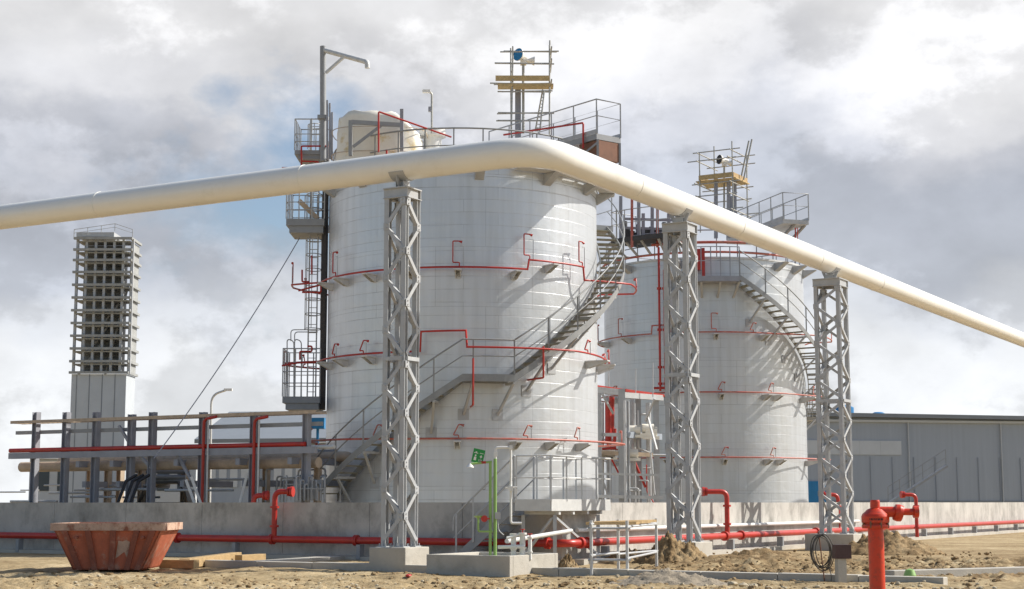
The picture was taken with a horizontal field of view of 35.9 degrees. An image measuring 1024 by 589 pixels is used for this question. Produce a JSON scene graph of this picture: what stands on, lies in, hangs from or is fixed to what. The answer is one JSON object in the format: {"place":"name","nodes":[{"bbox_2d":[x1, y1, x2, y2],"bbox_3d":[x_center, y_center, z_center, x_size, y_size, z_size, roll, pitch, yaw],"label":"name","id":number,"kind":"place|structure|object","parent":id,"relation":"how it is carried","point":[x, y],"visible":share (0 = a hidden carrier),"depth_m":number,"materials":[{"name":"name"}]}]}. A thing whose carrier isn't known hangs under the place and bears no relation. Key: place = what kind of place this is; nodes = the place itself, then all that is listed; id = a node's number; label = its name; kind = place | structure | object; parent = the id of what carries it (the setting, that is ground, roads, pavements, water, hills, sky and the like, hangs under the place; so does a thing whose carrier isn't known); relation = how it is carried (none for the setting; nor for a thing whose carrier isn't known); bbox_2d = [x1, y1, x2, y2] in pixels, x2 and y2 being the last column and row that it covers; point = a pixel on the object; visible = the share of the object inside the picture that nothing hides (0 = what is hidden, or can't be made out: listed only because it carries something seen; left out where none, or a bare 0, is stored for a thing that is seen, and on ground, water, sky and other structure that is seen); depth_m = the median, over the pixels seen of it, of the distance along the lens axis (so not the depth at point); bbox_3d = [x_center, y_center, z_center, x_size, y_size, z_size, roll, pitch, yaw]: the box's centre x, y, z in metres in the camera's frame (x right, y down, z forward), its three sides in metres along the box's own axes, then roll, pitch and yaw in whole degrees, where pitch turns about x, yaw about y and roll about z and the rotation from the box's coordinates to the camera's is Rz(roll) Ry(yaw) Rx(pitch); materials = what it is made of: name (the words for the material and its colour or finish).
{"place":"outdoors","nodes":[
{"label":"outdoors","id":0,"kind":"place"},
{"bbox_2d":[28,458,196,502],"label":"building","id":1,"kind":"structure","parent":0,"point":[48,478],"depth_m":119.08,"materials":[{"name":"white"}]},
{"bbox_2d":[38,472,48,490],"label":"window","id":2,"kind":"structure","parent":1,"relation":"in","point":[43,476],"depth_m":119.13,"materials":[{"name":"black glass"}]},
{"bbox_2d":[57,471,59,490],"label":"window","id":3,"kind":"structure","parent":1,"relation":"in","point":[58,475],"depth_m":119.13,"materials":[{"name":"black glass"}]},
{"bbox_2d":[157,474,168,490],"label":"window","id":4,"kind":"structure","parent":1,"relation":"in","point":[158,489],"depth_m":119.07,"materials":[{"name":"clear glass"}]},
{"bbox_2d":[290,476,325,501],"bbox_3d":[-6.109,5.809,47.045,1.062,0.842,0.804,3,-8,-22],"label":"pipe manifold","id":5,"kind":"object","parent":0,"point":[307,490],"visible":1,"depth_m":46.92,"materials":[{"name":"grey paint"}]},
{"bbox_2d":[0,532,1023,588],"bbox_3d":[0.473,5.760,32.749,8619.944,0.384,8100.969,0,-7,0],"label":"ground","id":6,"kind":"structure","parent":0,"point":[18,569],"depth_m":32.40,"materials":[{"name":"soil"}]},
{"bbox_2d":[68,223,141,502],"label":"cooling tower","id":7,"kind":"structure","parent":6,"relation":"on","point":[102,381],"depth_m":105.89,"materials":[{"name":"concrete"},{"name":"galvanised steel"}]},
{"bbox_2d":[50,522,182,569],"bbox_3d":[-8.852,5.630,35.479,2.475,1.013,2.131,0,-7,0],"label":"skip","id":8,"kind":"object","parent":6,"relation":"on","point":[115,545],"visible":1,"depth_m":34.61,"materials":[{"name":"red paint"}]},
{"bbox_2d":[135,470,195,502],"bbox_3d":[-11.639,7.095,52.624,1.956,2.629,1.400,0,-7,0],"label":"dark machine","id":9,"kind":"object","parent":6,"relation":"on","point":[162,478],"visible":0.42,"depth_m":52.58,"materials":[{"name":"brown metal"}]},
{"bbox_2d":[0,410,350,502],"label":"pipe rack","id":10,"kind":"object","parent":6,"relation":"on","point":[203,456],"visible":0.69,"depth_m":50.66,"materials":[{"name":"grey metal"}]},
{"bbox_2d":[116,474,149,502],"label":"black hoses","id":11,"kind":"object","parent":10,"relation":"attached to","point":[139,478],"visible":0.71,"depth_m":48.55,"materials":[{"name":"rubber"}]},
{"bbox_2d":[185,473,248,502],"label":"leaning boards","id":12,"kind":"object","parent":10,"relation":"on","point":[197,493],"visible":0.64,"depth_m":48.61,"materials":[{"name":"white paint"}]},
{"bbox_2d":[312,418,325,449],"bbox_3d":[-7.595,7.196,61.587,0.550,4.763,0.500,0,-7,0],"label":"blue box","id":13,"kind":"object","parent":10,"relation":"on","point":[323,420],"visible":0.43,"depth_m":61.64,"materials":[{"name":"blue metal"}]},
{"bbox_2d":[159,559,198,568],"bbox_3d":[-7.700,6.237,36.597,0.868,0.200,0.300,-2,-8,14],"label":"timber","id":14,"kind":"object","parent":6,"relation":"on","point":[177,564],"visible":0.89,"depth_m":36.46,"materials":[{"name":"brown wood"}]},
{"bbox_2d":[181,552,241,566],"bbox_3d":[-7.405,6.553,39.086,0.250,0.220,4.822,-1,-8,5],"label":"timber","id":15,"kind":"object","parent":6,"relation":"on","point":[223,556],"visible":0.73,"depth_m":38.91,"materials":[{"name":"beige wood"}]},
{"bbox_2d":[209,388,232,501],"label":"street lamp","id":16,"kind":"object","parent":6,"relation":"on","point":[221,391],"visible":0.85,"depth_m":81.87,"materials":[{"name":"metal"}]},
{"bbox_2d":[205,560,257,567],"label":"kerb","id":17,"kind":"structure","parent":6,"relation":"on","point":[225,563],"depth_m":37.53,"materials":[{"name":"concrete"}]},
{"bbox_2d":[235,554,265,560],"bbox_3d":[-6.766,6.817,40.941,0.220,0.180,1.149,-3,-8,23],"label":"timber","id":18,"kind":"object","parent":6,"relation":"on","point":[250,557],"visible":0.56,"depth_m":40.82,"materials":[{"name":"beige wood"}]},
{"bbox_2d":[194,411,325,501],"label":"workshop","id":19,"kind":"structure","parent":6,"relation":"on","point":[267,434],"depth_m":95.41,"materials":[{"name":"grey metal"}]},
{"bbox_2d":[211,469,215,477],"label":"window","id":20,"kind":"structure","parent":19,"relation":"in","point":[213,471],"depth_m":95.33,"materials":[{"name":"grey glass"}]},
{"bbox_2d":[219,469,226,477],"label":"window","id":21,"kind":"structure","parent":19,"relation":"in","point":[222,472],"depth_m":95.33,"materials":[{"name":"grey glass"}]},
{"bbox_2d":[230,469,237,486],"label":"window","id":22,"kind":"structure","parent":19,"relation":"in","point":[233,472],"depth_m":95.33,"materials":[{"name":"grey glass"}]},
{"bbox_2d":[241,469,248,486],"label":"window","id":23,"kind":"structure","parent":19,"relation":"in","point":[243,471],"depth_m":95.33,"materials":[{"name":"grey glass"}]},
{"bbox_2d":[274,469,281,480],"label":"window","id":24,"kind":"structure","parent":19,"relation":"in","point":[277,472],"depth_m":95.33,"materials":[{"name":"grey glass"}]},
{"bbox_2d":[285,468,292,476],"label":"window","id":25,"kind":"structure","parent":19,"relation":"in","point":[288,471],"depth_m":95.33,"materials":[{"name":"grey glass"}]},
{"bbox_2d":[251,491,269,501],"bbox_3d":[-7.456,6.591,46.505,0.579,1.638,0.285,-1,-8,11],"label":"standpipe","id":26,"kind":"object","parent":6,"relation":"on","point":[264,495],"visible":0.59,"depth_m":46.53,"materials":[{"name":"red metal"}]},
{"bbox_2d":[257,561,311,568],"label":"kerb","id":27,"kind":"structure","parent":6,"relation":"on","point":[304,565],"depth_m":36.67,"materials":[{"name":"concrete"}]},
{"bbox_2d":[254,555,350,561],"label":"concrete slab","id":28,"kind":"structure","parent":6,"relation":"on","point":[321,558],"depth_m":40.38,"materials":[{"name":"grey concrete"}]},
{"bbox_2d":[312,562,368,570],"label":"kerb","id":29,"kind":"structure","parent":6,"relation":"on","point":[348,566],"depth_m":35.87,"materials":[{"name":"concrete"}]},
{"bbox_2d":[369,547,428,571],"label":"plinth","id":30,"kind":"structure","parent":6,"relation":"on","point":[392,559],"depth_m":35.27,"materials":[{"name":"concrete"}]},
{"bbox_2d":[377,170,421,546],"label":"lattice tower","id":31,"kind":"structure","parent":30,"relation":"on","point":[402,194],"depth_m":36.13,"materials":[{"name":"metal"}]},
{"bbox_2d":[0,138,1023,346],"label":"overhead pipe","id":32,"kind":"object","parent":31,"relation":"on","point":[574,162],"visible":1,"depth_m":39.54,"materials":[{"name":"beige metal"}]},
{"bbox_2d":[405,564,426,572],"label":"kerb","id":33,"kind":"structure","parent":6,"relation":"on","point":[412,568],"depth_m":34.84,"materials":[{"name":"concrete"}]},
{"bbox_2d":[282,90,636,501],"bbox_3d":[-1.728,0.521,52.492,11.835,15.631,10.234,0,-7,0],"label":"storage tank","id":34,"kind":"object","parent":6,"relation":"on","point":[510,315],"visible":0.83,"depth_m":49.06,"materials":[{"name":"metal"}]},
{"bbox_2d":[153,237,299,458],"bbox_3d":[-8.887,1.504,49.980,0.032,7.470,5.809,-6,-10,39],"label":"guy rope","id":35,"kind":"object","parent":34,"relation":"attached to","point":[229,351],"visible":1,"depth_m":49.88,"materials":[{"name":"grey metal"}]},
{"bbox_2d":[317,45,369,161],"bbox_3d":[-5.529,-6.465,52.294,2.435,3.933,0.476,-6,-9,37],"label":"davit crane","id":36,"kind":"object","parent":34,"relation":"attached to","point":[324,51],"visible":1,"depth_m":52.70,"materials":[{"name":"grey paint"}]},
{"bbox_2d":[348,109,403,155],"bbox_3d":[-4.271,-5.093,49.736,1.738,1.519,0.148,0,-7,-4],"label":"lifting gantry","id":37,"kind":"object","parent":34,"relation":"on","point":[374,123],"visible":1,"depth_m":49.71,"materials":[{"name":"grey metal"}]},
{"bbox_2d":[331,110,427,160],"bbox_3d":[-4.296,-4.800,51.463,3.092,1.978,2.668,0,-7,0],"label":"wrapped equipment","id":38,"kind":"object","parent":34,"relation":"on","point":[365,148],"visible":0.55,"depth_m":50.36,"materials":[{"name":"white plastic"}]},
{"bbox_2d":[422,89,432,133],"bbox_3d":[-2.740,-5.950,51.412,0.345,1.454,0.160,0,-7,0],"label":"camera pole","id":39,"kind":"object","parent":34,"relation":"on","point":[430,108],"visible":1,"depth_m":51.40,"materials":[{"name":"grey metal"}]},
{"bbox_2d":[490,40,558,134],"bbox_3d":[0.419,-7.058,53.776,2.316,3.625,1.700,0,-7,0],"label":"scaffold","id":40,"kind":"object","parent":34,"relation":"on","point":[511,86],"visible":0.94,"depth_m":53.12,"materials":[{"name":"grey metal"}]},
{"bbox_2d":[514,48,534,133],"bbox_3d":[0.462,-6.892,53.617,0.761,2.904,0.432,5,-9,-32],"label":"alarm horn","id":41,"kind":"object","parent":40,"relation":"attached to","point":[522,57],"visible":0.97,"depth_m":53.63,"materials":[{"name":"white metal"}]},
{"bbox_2d":[535,91,544,131],"bbox_3d":[0.938,-6.237,53.566,0.340,1.752,1.253,0,-7,0],"label":"scaffold ladder","id":42,"kind":"object","parent":40,"relation":"attached to","point":[541,99],"visible":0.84,"depth_m":53.20,"materials":[{"name":"grey metal"}]},
{"bbox_2d":[426,552,557,576],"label":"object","id":43,"kind":"object","parent":6,"relation":"on","point":[499,564],"visible":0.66,"depth_m":33.18,"materials":[{"name":"concrete"}]},
{"bbox_2d":[466,445,521,554],"bbox_3d":[-0.377,4.348,33.066,1.177,2.387,0.208,1,-8,-8],"label":"safety shower","id":44,"kind":"object","parent":43,"relation":"on","point":[478,456],"visible":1,"depth_m":33.11,"materials":[{"name":"green paint"}]},
{"bbox_2d":[498,529,532,559],"bbox_3d":[0.066,5.271,33.385,0.748,0.639,0.196,1,-8,-6],"label":"valve group","id":45,"kind":"object","parent":43,"relation":"on","point":[513,547],"visible":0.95,"depth_m":33.34,"materials":[{"name":"white paint"}]},
{"bbox_2d":[505,529,572,542],"bbox_3d":[0.654,5.501,36.091,0.100,0.252,4.102,-3,-8,22],"label":"water pipe","id":46,"kind":"object","parent":43,"relation":"attached to","point":[548,534],"visible":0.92,"depth_m":36.30,"materials":[{"name":"metal"}]},
{"bbox_2d":[0,502,1023,564],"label":"bund wall","id":47,"kind":"structure","parent":6,"relation":"on","point":[360,519],"depth_m":44.77,"materials":[{"name":"concrete"}]},
{"bbox_2d":[575,520,859,532],"bbox_3d":[7.277,7.177,49.291,0.110,0.110,22.600,-4,-9,30],"label":"water pipe","id":48,"kind":"object","parent":47,"relation":"attached to","point":[577,530],"visible":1,"depth_m":48.32,"materials":[{"name":"white metal"}]},
{"bbox_2d":[824,491,840,527],"bbox_3d":[11.596,7.992,57.422,0.750,1.701,0.266,1,-8,-6],"label":"standpipe","id":49,"kind":"object","parent":47,"relation":"attached to","point":[835,495],"visible":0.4,"depth_m":57.46,"materials":[{"name":"red metal"}]},
{"bbox_2d":[0,520,1023,559],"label":"pipe","id":50,"kind":"object","parent":6,"relation":"on","point":[358,541],"visible":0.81,"depth_m":43.63,"materials":[{"name":"red metal"}]},
{"bbox_2d":[270,486,294,536],"bbox_3d":[-6.285,5.953,43.136,0.658,1.425,0.285,-2,-8,14],"label":"standpipe","id":51,"kind":"object","parent":50,"relation":"attached to","point":[289,491],"visible":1,"depth_m":43.12,"materials":[{"name":"red metal"}]},
{"bbox_2d":[701,487,730,533],"bbox_3d":[6.130,6.494,47.362,0.879,1.453,0.285,1,-8,-7],"label":"standpipe","id":52,"kind":"object","parent":50,"relation":"attached to","point":[705,491],"visible":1,"depth_m":47.34,"materials":[{"name":"red metal"}]},
{"bbox_2d":[899,491,919,536],"bbox_3d":[14.961,8.248,59.408,0.700,1.711,0.266,1,-8,-6],"label":"standpipe","id":53,"kind":"object","parent":50,"relation":"attached to","point":[902,494],"visible":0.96,"depth_m":59.38,"materials":[{"name":"red metal"}]},
{"bbox_2d":[28,549,1000,588],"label":"rubble","id":54,"kind":"object","parent":6,"relation":"on","point":[807,565],"visible":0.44,"depth_m":31.37,"materials":[{"name":"soil"}]},
{"bbox_2d":[452,454,610,557],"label":"access stairs","id":55,"kind":"structure","parent":6,"relation":"on","point":[526,508],"depth_m":39.00,"materials":[{"name":"metal"}]},
{"bbox_2d":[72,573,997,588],"bbox_3d":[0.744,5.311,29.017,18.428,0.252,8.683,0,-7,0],"label":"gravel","id":56,"kind":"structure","parent":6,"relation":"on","point":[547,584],"depth_m":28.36,"materials":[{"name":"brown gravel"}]},
{"bbox_2d":[532,567,558,576],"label":"kerb","id":57,"kind":"structure","parent":6,"relation":"on","point":[551,571],"depth_m":33.21,"materials":[{"name":"concrete"}]},
{"bbox_2d":[558,554,578,567],"bbox_3d":[1.287,6.211,36.707,0.550,0.480,0.550,0,-7,0],"label":"soil heap","id":58,"kind":"object","parent":6,"relation":"on","point":[567,560],"visible":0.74,"depth_m":36.58,"materials":[{"name":"beige soil"}]},
{"bbox_2d":[559,567,633,576],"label":"kerb","id":59,"kind":"structure","parent":6,"relation":"on","point":[567,571],"depth_m":32.72,"materials":[{"name":"concrete"}]},
{"bbox_2d":[598,548,641,563],"bbox_3d":[3.007,6.633,39.918,1.980,0.479,1.540,0,-7,0],"label":"soil heap","id":60,"kind":"object","parent":6,"relation":"on","point":[613,556],"visible":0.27,"depth_m":39.58,"materials":[{"name":"brown soil"}]},
{"bbox_2d":[588,518,657,575],"bbox_3d":[2.801,5.501,34.582,0.836,1.154,4.639,-3,-8,22],"label":"trestle","id":61,"kind":"object","parent":6,"relation":"on","point":[618,528],"visible":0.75,"depth_m":32.82,"materials":[{"name":"metal"}]},
{"bbox_2d":[586,522,639,524],"bbox_3d":[2.110,4.783,33.078,1.314,0.060,0.179,3,-8,-21],"label":"plank","id":62,"kind":"object","parent":61,"relation":"on","point":[614,523],"visible":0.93,"depth_m":32.98,"materials":[{"name":"beige wood"}]},
{"bbox_2d":[595,520,644,522],"bbox_3d":[2.317,4.869,33.813,0.093,0.060,1.780,-7,-10,43],"label":"plank","id":63,"kind":"object","parent":61,"relation":"on","point":[622,521],"visible":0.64,"depth_m":33.77,"materials":[{"name":"beige wood"}]},
{"bbox_2d":[620,519,656,521],"bbox_3d":[2.730,5.062,35.281,0.020,0.060,2.879,-4,-8,26],"label":"plank","id":64,"kind":"object","parent":61,"relation":"on","point":[655,520],"visible":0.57,"depth_m":35.62,"materials":[{"name":"beige wood"}]},
{"bbox_2d":[598,363,665,502],"bbox_3d":[4.416,5.783,57.820,2.523,6.584,3.275,-2,-8,14],"label":"pipe gantry","id":65,"kind":"object","parent":6,"relation":"on","point":[632,453],"visible":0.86,"depth_m":57.30,"materials":[{"name":"galvanised steel"},{"name":"grey painted steel"},{"name":"red paint"}]},
{"bbox_2d":[628,569,703,575],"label":"kerb","id":66,"kind":"structure","parent":6,"relation":"on","point":[634,572],"depth_m":32.02,"materials":[{"name":"concrete"}]},
{"bbox_2d":[608,567,727,585],"bbox_3d":[2.888,5.228,29.032,2.420,0.431,1.760,0,-7,0],"label":"gravel heap","id":67,"kind":"object","parent":6,"relation":"on","point":[667,575],"visible":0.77,"depth_m":28.68,"materials":[{"name":"beige gravel"}]},
{"bbox_2d":[634,530,706,564],"bbox_3d":[4.016,6.340,39.455,2.090,0.939,1.760,0,-7,0],"label":"soil heap","id":68,"kind":"object","parent":6,"relation":"on","point":[670,548],"visible":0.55,"depth_m":39.07,"materials":[{"name":"beige soil"}]},
{"bbox_2d":[677,541,712,555],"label":"plinth","id":69,"kind":"structure","parent":6,"relation":"on","point":[705,547],"depth_m":40.12,"materials":[{"name":"concrete"}]},
{"bbox_2d":[661,208,703,541],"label":"lattice tower","id":70,"kind":"structure","parent":69,"relation":"on","point":[682,227],"depth_m":40.78,"materials":[{"name":"metal"}]},
{"bbox_2d":[597,173,831,502],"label":"storage tank","id":71,"kind":"object","parent":6,"relation":"on","point":[754,410],"visible":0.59,"depth_m":67.38,"materials":[{"name":"metal"}]},
{"bbox_2d":[687,141,758,232],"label":"scaffold","id":72,"kind":"object","parent":71,"relation":"on","point":[707,183],"visible":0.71,"depth_m":71.87,"materials":[{"name":"grey metal"}]},
{"bbox_2d":[716,155,731,207],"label":"alarm horn","id":73,"kind":"object","parent":72,"relation":"attached to","point":[725,162],"visible":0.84,"depth_m":72.29,"materials":[{"name":"white metal"}]},
{"bbox_2d":[741,139,752,179],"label":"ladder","id":74,"kind":"object","parent":72,"relation":"attached to","point":[745,159],"visible":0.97,"depth_m":71.98,"materials":[{"name":"grey metal"}]},
{"bbox_2d":[727,581,737,585],"bbox_3d":[3.950,5.181,28.252,0.198,0.120,0.219,6,-10,-40],"label":"broken concrete","id":75,"kind":"object","parent":6,"relation":"on","point":[733,583],"visible":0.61,"depth_m":28.18,"materials":[{"name":"concrete"}]},
{"bbox_2d":[701,571,777,580],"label":"kerb","id":76,"kind":"structure","parent":6,"relation":"on","point":[719,575],"depth_m":31.06,"materials":[{"name":"concrete"}]},
{"bbox_2d":[738,582,748,586],"bbox_3d":[4.173,5.244,28.502,0.196,0.120,0.154,0,-7,0],"label":"broken concrete","id":77,"kind":"object","parent":6,"relation":"on","point":[743,584],"visible":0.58,"depth_m":28.46,"materials":[{"name":"concrete"}]},
{"bbox_2d":[696,548,832,561],"bbox_3d":[6.218,6.496,38.946,4.180,0.497,2.640,0,-7,0],"label":"soil heap","id":78,"kind":"object","parent":6,"relation":"on","point":[762,553],"visible":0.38,"depth_m":38.78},
{"bbox_2d":[778,573,861,581],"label":"kerb","id":79,"kind":"structure","parent":6,"relation":"on","point":[810,577],"depth_m":30.30,"materials":[{"name":"concrete"}]},
{"bbox_2d":[810,532,833,581],"bbox_3d":[5.901,4.994,30.096,0.443,0.934,0.196,0,-7,0],"label":"cable coil","id":80,"kind":"object","parent":6,"relation":"on","point":[818,536],"visible":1,"depth_m":30.11,"materials":[{"name":"black rubber"}]},
{"bbox_2d":[805,533,867,550],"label":"plinth","id":81,"kind":"structure","parent":6,"relation":"on","point":[840,539],"depth_m":49.98,"materials":[{"name":"concrete"}]},
{"bbox_2d":[812,267,856,533],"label":"lattice tower","id":82,"kind":"structure","parent":81,"relation":"on","point":[831,280],"depth_m":51.11,"materials":[{"name":"metal"}]},
{"bbox_2d":[832,545,851,582],"bbox_3d":[6.237,5.101,29.876,0.310,0.742,0.200,1,-8,-6],"label":"marker post","id":83,"kind":"object","parent":6,"relation":"on","point":[841,554],"visible":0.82,"depth_m":29.81,"materials":[{"name":"concrete"}]},
{"bbox_2d":[861,500,919,588],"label":"fire hydrant","id":84,"kind":"object","parent":6,"relation":"on","point":[875,516],"visible":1,"depth_m":17.72,"materials":[{"name":"red metal"}]},
{"bbox_2d":[848,529,943,554],"bbox_3d":[11.168,7.379,46.983,3.300,0.839,2.860,0,-7,0],"label":"soil heap","id":85,"kind":"object","parent":6,"relation":"on","point":[896,542],"visible":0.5,"depth_m":46.23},
{"bbox_2d":[859,575,947,584],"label":"kerb","id":86,"kind":"structure","parent":6,"relation":"on","point":[935,580],"depth_m":29.36,"materials":[{"name":"concrete"}]},
{"bbox_2d":[887,449,947,501],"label":"steel stair","id":87,"kind":"object","parent":6,"relation":"on","point":[922,481],"visible":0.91,"depth_m":95.28,"materials":[{"name":"grey metal"}]},
{"bbox_2d":[885,566,1023,576],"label":"kerb","id":88,"kind":"structure","parent":6,"relation":"on","point":[957,572],"depth_m":32.02,"materials":[{"name":"concrete"}]},
{"bbox_2d":[0,0,1023,501],"label":"sky","id":89,"kind":"structure","parent":0,"point":[900,122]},
{"bbox_2d":[903,568,915,575],"bbox_3d":[7.579,5.342,30.131,0.234,0.250,0.240,0,-7,0],"label":"bucket","id":90,"kind":"object","parent":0,"point":[909,572],"visible":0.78,"depth_m":30.06,"materials":[{"name":"green paint"}]},
{"bbox_2d":[807,405,1023,502],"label":"warehouse","id":91,"kind":"structure","parent":0,"point":[984,458],"depth_m":101.43,"materials":[{"name":"grey metal"}]},
{"bbox_2d":[807,440,816,453],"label":"window","id":92,"kind":"structure","parent":91,"relation":"in","point":[811,444],"depth_m":99.94,"materials":[{"name":"grey glass"}]},
{"bbox_2d":[808,481,825,502],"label":"door","id":93,"kind":"structure","parent":91,"relation":"in","point":[813,497],"depth_m":99.56,"materials":[{"name":"blue metal"}]},
{"bbox_2d":[822,440,838,454],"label":"window","id":94,"kind":"structure","parent":91,"relation":"in","point":[834,451],"depth_m":100.22,"materials":[{"name":"grey glass"}]},
{"bbox_2d":[839,440,859,454],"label":"window","id":95,"kind":"structure","parent":91,"relation":"in","point":[855,444],"depth_m":100.49,"materials":[{"name":"grey glass"}]},
{"bbox_2d":[859,441,880,454],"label":"window","id":96,"kind":"structure","parent":91,"relation":"in","point":[866,447],"depth_m":100.69,"materials":[{"name":"grey glass"}]},
{"bbox_2d":[880,441,901,454],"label":"window","id":97,"kind":"structure","parent":91,"relation":"in","point":[887,447],"depth_m":100.96,"materials":[{"name":"grey glass"}]}
]}

